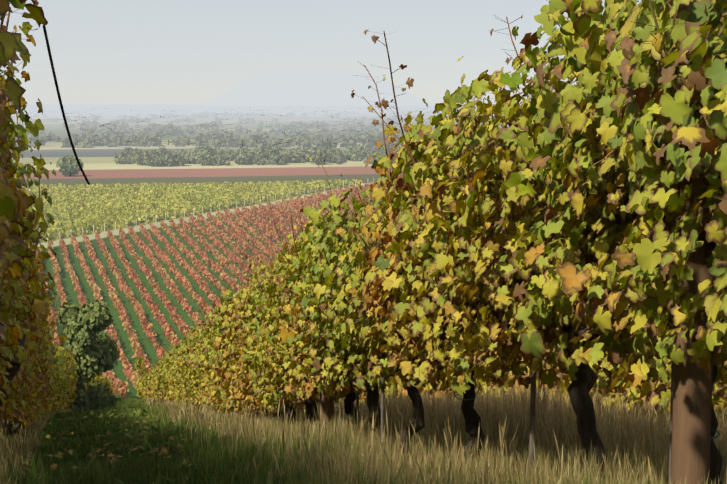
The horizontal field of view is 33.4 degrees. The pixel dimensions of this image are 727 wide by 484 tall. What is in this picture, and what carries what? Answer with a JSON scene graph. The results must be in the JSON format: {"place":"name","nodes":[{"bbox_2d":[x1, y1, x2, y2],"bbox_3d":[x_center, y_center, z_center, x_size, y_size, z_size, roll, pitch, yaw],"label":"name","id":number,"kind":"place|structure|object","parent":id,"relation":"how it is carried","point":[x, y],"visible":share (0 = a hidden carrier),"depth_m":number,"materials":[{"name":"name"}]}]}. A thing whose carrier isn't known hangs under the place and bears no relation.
{"place":"outdoors","nodes":[
{"label":"outdoors","id":0,"kind":"place"},
{"bbox_2d":[11,107,509,409],"bbox_3d":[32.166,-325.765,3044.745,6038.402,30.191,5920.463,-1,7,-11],"label":"tree","id":1,"kind":"object","parent":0,"point":[93,353],"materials":[{"name":"green plant"}]},
{"bbox_2d":[192,70,434,105],"bbox_3d":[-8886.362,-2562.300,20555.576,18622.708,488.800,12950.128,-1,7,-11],"label":"distant hills","id":2,"kind":"structure","parent":0,"point":[304,88],"depth_m":16335.99,"materials":[{"name":"grey"}]},
{"bbox_2d":[0,0,657,103],"label":"sky","id":3,"kind":"structure","parent":0,"point":[103,51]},
{"bbox_2d":[0,0,721,371],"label":"vine shoots","id":4,"kind":"object","parent":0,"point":[612,168],"depth_m":4.79,"materials":[{"name":"brown plant"}]},
{"bbox_2d":[0,104,726,465],"bbox_3d":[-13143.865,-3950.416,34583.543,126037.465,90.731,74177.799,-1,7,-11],"label":"ground","id":5,"kind":"structure","parent":0,"point":[102,166],"depth_m":389.12,"materials":[{"name":"green plant"}]},
{"bbox_2d":[22,179,387,397],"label":"vineyard rows","id":6,"kind":"object","parent":5,"relation":"on","point":[154,201],"visible":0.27,"depth_m":256.53,"materials":[{"name":"green plant"}]},
{"bbox_2d":[47,182,364,241],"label":"vineyard posts","id":7,"kind":"object","parent":5,"relation":"on","point":[184,214],"visible":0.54,"depth_m":284.11,"materials":[{"name":"wood"}]},
{"bbox_2d":[1,81,719,482],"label":"stakes","id":8,"kind":"object","parent":5,"relation":"on","point":[533,405],"depth_m":4.81,"materials":[{"name":"brown wood"}]},
{"bbox_2d":[0,264,723,483],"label":"vine trunks","id":9,"kind":"object","parent":5,"relation":"on","point":[579,388],"visible":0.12,"depth_m":5.95,"materials":[{"name":"brown plant"}]},
{"bbox_2d":[0,0,724,483],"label":"trellis posts","id":10,"kind":"object","parent":5,"relation":"on","point":[692,424],"visible":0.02,"depth_m":3.31,"materials":[{"name":"brown wood"}]},
{"bbox_2d":[0,0,726,427],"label":"vine leaves","id":11,"kind":"object","parent":5,"relation":"on","point":[346,310],"visible":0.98,"depth_m":4.15,"materials":[{"name":"green plant"}]},
{"bbox_2d":[0,379,726,483],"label":"grass","id":12,"kind":"structure","parent":5,"relation":"on","point":[257,449],"depth_m":7.15,"materials":[{"name":"plant"}]},
{"bbox_2d":[1,290,726,483],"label":"vine leaves","id":13,"kind":"object","parent":5,"relation":"on","point":[155,382],"visible":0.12,"depth_m":10.80,"materials":[{"name":"green plant"}]}
]}

